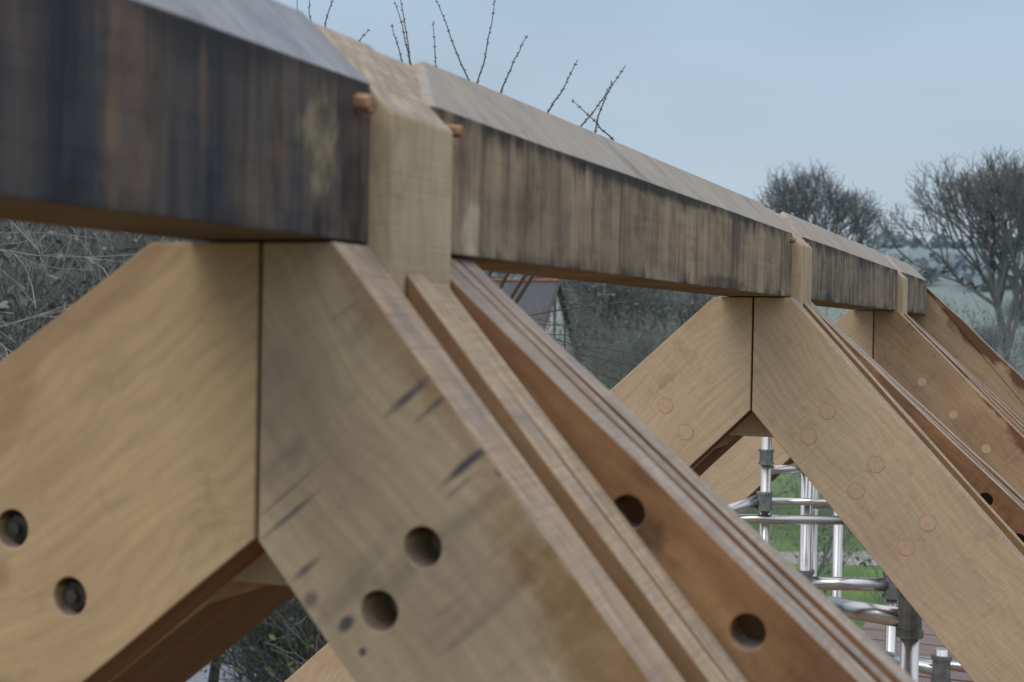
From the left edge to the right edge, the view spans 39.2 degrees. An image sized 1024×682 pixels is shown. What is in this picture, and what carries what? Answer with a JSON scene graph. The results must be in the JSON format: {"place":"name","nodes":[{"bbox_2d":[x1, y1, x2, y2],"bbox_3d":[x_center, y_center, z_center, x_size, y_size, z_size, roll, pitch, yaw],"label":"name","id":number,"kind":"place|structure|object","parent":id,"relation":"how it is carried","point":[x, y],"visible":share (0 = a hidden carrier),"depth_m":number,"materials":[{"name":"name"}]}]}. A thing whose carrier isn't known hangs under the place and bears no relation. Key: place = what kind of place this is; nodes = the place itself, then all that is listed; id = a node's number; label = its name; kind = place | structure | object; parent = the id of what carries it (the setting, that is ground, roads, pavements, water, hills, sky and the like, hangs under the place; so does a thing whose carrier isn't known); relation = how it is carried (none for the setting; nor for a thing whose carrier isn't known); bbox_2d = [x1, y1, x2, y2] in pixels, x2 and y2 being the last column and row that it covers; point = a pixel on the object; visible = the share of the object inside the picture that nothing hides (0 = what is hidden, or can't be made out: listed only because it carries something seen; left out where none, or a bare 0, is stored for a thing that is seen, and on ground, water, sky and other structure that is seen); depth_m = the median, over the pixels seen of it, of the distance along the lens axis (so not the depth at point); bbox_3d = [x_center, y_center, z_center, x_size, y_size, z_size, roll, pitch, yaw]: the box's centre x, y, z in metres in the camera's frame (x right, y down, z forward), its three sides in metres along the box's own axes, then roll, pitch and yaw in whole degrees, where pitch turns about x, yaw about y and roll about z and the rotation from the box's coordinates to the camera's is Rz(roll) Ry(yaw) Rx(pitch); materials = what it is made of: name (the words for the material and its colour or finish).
{"place":"outdoors","nodes":[
{"label":"outdoors","id":0,"kind":"place"},
{"bbox_2d":[4,229,221,681],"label":"bare tree","id":1,"kind":"object","parent":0,"point":[213,672],"depth_m":15.64,"materials":[{"name":"brown plant"}]},
{"bbox_2d":[186,648,305,681],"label":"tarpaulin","id":2,"kind":"object","parent":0,"point":[200,676],"visible":0.07,"depth_m":17.05,"materials":[{"name":"grey plastic"}]},
{"bbox_2d":[234,248,1023,649],"bbox_3d":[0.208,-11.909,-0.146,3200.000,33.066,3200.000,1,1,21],"label":"ground","id":3,"kind":"structure","parent":0,"point":[958,294],"depth_m":109.53,"materials":[{"name":"green plant"}]},
{"bbox_2d":[0,220,123,360],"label":"bare tree","id":4,"kind":"object","parent":3,"relation":"on","point":[18,291],"visible":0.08,"depth_m":11.67,"materials":[{"name":"grey plant"}]},
{"bbox_2d":[0,221,135,358],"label":"orchard tree","id":5,"kind":"object","parent":3,"relation":"on","point":[45,313],"visible":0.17,"depth_m":7.29,"materials":[{"name":"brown plant"}]},
{"bbox_2d":[0,220,177,349],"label":"bare tree","id":6,"kind":"object","parent":3,"relation":"on","point":[39,226],"visible":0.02,"depth_m":16.64,"materials":[{"name":"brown plant"}]},
{"bbox_2d":[1,222,201,310],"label":"bare tree","id":7,"kind":"object","parent":3,"relation":"on","point":[77,251],"depth_m":19.73,"materials":[{"name":"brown plant"}]},
{"bbox_2d":[0,220,205,359],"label":"bare tree","id":8,"kind":"object","parent":3,"relation":"on","point":[133,240],"visible":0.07,"depth_m":12.61,"materials":[{"name":"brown plant"}]},
{"bbox_2d":[200,596,326,681],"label":"bare tree","id":9,"kind":"object","parent":3,"relation":"on","point":[254,634],"visible":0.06,"depth_m":13.34,"materials":[{"name":"grey plant"}]},
{"bbox_2d":[204,595,327,681],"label":"shrub","id":10,"kind":"object","parent":3,"relation":"on","point":[270,661],"visible":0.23,"depth_m":13.18,"materials":[{"name":"green plant"}]},
{"bbox_2d":[297,0,671,384],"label":"orchard tree","id":11,"kind":"object","parent":3,"relation":"on","point":[517,287],"visible":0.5,"depth_m":7.48,"materials":[{"name":"brown plant"}]},
{"bbox_2d":[490,278,581,362],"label":"house","id":12,"kind":"structure","parent":3,"relation":"on","point":[542,286],"depth_m":44.97,"materials":[{"name":"stone"}]},
{"bbox_2d":[534,276,628,386],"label":"bare tree","id":13,"kind":"object","parent":3,"relation":"on","point":[587,338],"visible":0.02,"depth_m":63.39,"materials":[{"name":"grey plant"}]},
{"bbox_2d":[496,274,688,390],"bbox_3d":[1.590,1.161,35.160,7.256,6.798,7.942,1,1,-27],"label":"shrub","id":14,"kind":"object","parent":3,"relation":"on","point":[603,379],"visible":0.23,"depth_m":34.46,"materials":[{"name":"green plant"}]},
{"bbox_2d":[514,274,718,377],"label":"bare tree","id":15,"kind":"object","parent":3,"relation":"on","point":[622,291],"visible":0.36,"depth_m":54.79,"materials":[{"name":"grey plant"}]},
{"bbox_2d":[565,281,695,383],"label":"bare tree","id":16,"kind":"object","parent":3,"relation":"on","point":[664,302],"visible":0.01,"depth_m":73.51,"materials":[{"name":"grey plant"}]},
{"bbox_2d":[580,303,692,386],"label":"bare tree","id":17,"kind":"object","parent":3,"relation":"on","point":[671,328],"visible":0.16,"depth_m":49.12,"materials":[{"name":"grey plant"}]},
{"bbox_2d":[594,291,714,387],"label":"bare tree","id":18,"kind":"object","parent":3,"relation":"on","point":[704,299],"visible":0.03,"depth_m":57.00,"materials":[{"name":"grey plant"}]},
{"bbox_2d":[598,293,843,513],"bbox_3d":[5.944,1.306,34.931,7.503,5.967,7.468,1,1,-23],"label":"shrub","id":19,"kind":"object","parent":3,"relation":"on","point":[660,344],"visible":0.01,"depth_m":35.25,"materials":[{"name":"green plant"}]},
{"bbox_2d":[483,230,1023,294],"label":"woodland","id":20,"kind":"object","parent":3,"relation":"on","point":[970,275],"visible":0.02,"depth_m":244.40,"materials":[{"name":"grey plant"}]},
{"bbox_2d":[741,462,871,593],"bbox_3d":[4.709,2.508,22.212,3.258,3.830,4.289,1,1,21],"label":"shrub","id":21,"kind":"object","parent":3,"relation":"on","point":[828,550],"visible":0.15,"depth_m":21.52,"materials":[{"name":"green plant"}]},
{"bbox_2d":[752,159,916,252],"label":"bare tree","id":22,"kind":"object","parent":3,"relation":"on","point":[789,196],"visible":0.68,"depth_m":78.81,"materials":[{"name":"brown plant"}]},
{"bbox_2d":[786,527,883,622],"bbox_3d":[3.346,2.639,14.299,4.298,3.717,4.497,1,1,-25],"label":"shrub","id":23,"kind":"object","parent":3,"relation":"on","point":[865,564],"visible":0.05,"depth_m":14.65,"materials":[{"name":"green plant"}]},
{"bbox_2d":[728,437,966,681],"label":"scaffold tower","id":24,"kind":"structure","parent":3,"relation":"on","point":[896,614],"depth_m":5.89,"materials":[{"name":"metal"}]},
{"bbox_2d":[861,619,973,681],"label":"scaffold deck","id":25,"kind":"structure","parent":24,"relation":"on","point":[929,642],"depth_m":7.16,"materials":[{"name":"brown wood"}]},
{"bbox_2d":[817,277,1023,366],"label":"shrub","id":26,"kind":"object","parent":3,"relation":"on","point":[968,324],"visible":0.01,"depth_m":33.93,"materials":[{"name":"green plant"}]},
{"bbox_2d":[874,144,1023,360],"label":"bare tree","id":27,"kind":"object","parent":3,"relation":"on","point":[1003,190],"visible":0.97,"depth_m":64.26,"materials":[{"name":"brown plant"}]},
{"bbox_2d":[923,273,1023,376],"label":"shrub","id":28,"kind":"object","parent":3,"relation":"on","point":[1010,361],"visible":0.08,"depth_m":32.63,"materials":[{"name":"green plant"}]},
{"bbox_2d":[275,0,1023,247],"label":"sky","id":29,"kind":"structure","parent":0,"point":[719,92],"materials":[{"name":"blue"}]},
{"bbox_2d":[670,291,712,310],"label":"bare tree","id":30,"kind":"object","parent":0,"point":[689,296],"visible":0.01,"depth_m":93.55,"materials":[{"name":"grey plant"}]},
{"bbox_2d":[780,551,878,565],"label":"path","id":31,"kind":"structure","parent":0,"point":[790,557],"depth_m":28.85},
{"bbox_2d":[942,297,959,312],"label":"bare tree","id":32,"kind":"object","parent":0,"point":[949,304],"visible":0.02,"depth_m":134.64,"materials":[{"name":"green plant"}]},
{"bbox_2d":[908,287,1023,421],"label":"roof truss","id":33,"kind":"object","parent":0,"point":[959,339],"visible":0.03,"depth_m":7.59,"materials":[{"name":"brown wood"}]},
{"bbox_2d":[973,322,1011,349],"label":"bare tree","id":34,"kind":"object","parent":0,"point":[990,332],"visible":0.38,"depth_m":113.15,"materials":[{"name":"grey plant"}]},
{"bbox_2d":[1001,293,1023,345],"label":"bare tree","id":35,"kind":"object","parent":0,"point":[1007,312],"visible":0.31,"depth_m":141.16,"materials":[{"name":"grey plant"}]},
{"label":"floor","id":36,"kind":"structure","parent":0,"visible":0},
{"bbox_2d":[0,22,915,681],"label":"roof truss","id":37,"kind":"object","parent":36,"relation":"on","point":[402,444],"visible":0.94,"depth_m":1.60,"materials":[{"name":"brown wood"}]},
{"bbox_2d":[0,0,378,243],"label":"ridge beam","id":38,"kind":"structure","parent":37,"relation":"attached to","point":[225,120],"depth_m":1.28,"materials":[{"name":"brown wood"}]},
{"bbox_2d":[412,61,795,296],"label":"ridge beam","id":39,"kind":"structure","parent":37,"relation":"attached to","point":[538,192],"depth_m":2.36,"materials":[{"name":"brown wood"}]},
{"bbox_2d":[285,207,1023,681],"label":"roof truss","id":40,"kind":"object","parent":36,"relation":"on","point":[927,505],"visible":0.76,"depth_m":3.90,"materials":[{"name":"brown wood"}]},
{"bbox_2d":[780,212,896,310],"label":"ridge beam","id":41,"kind":"structure","parent":40,"relation":"attached to","point":[849,274],"depth_m":5.04,"materials":[{"name":"brown wood"}]},
{"bbox_2d":[700,254,1023,503],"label":"roof truss","id":42,"kind":"object","parent":36,"relation":"on","point":[924,368],"visible":0.34,"depth_m":6.29,"materials":[{"name":"brown wood"}]},
{"bbox_2d":[885,255,926,313],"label":"ridge beam","id":43,"kind":"structure","parent":42,"relation":"attached to","point":[917,294],"depth_m":7.14,"materials":[{"name":"brown wood"}]}
]}

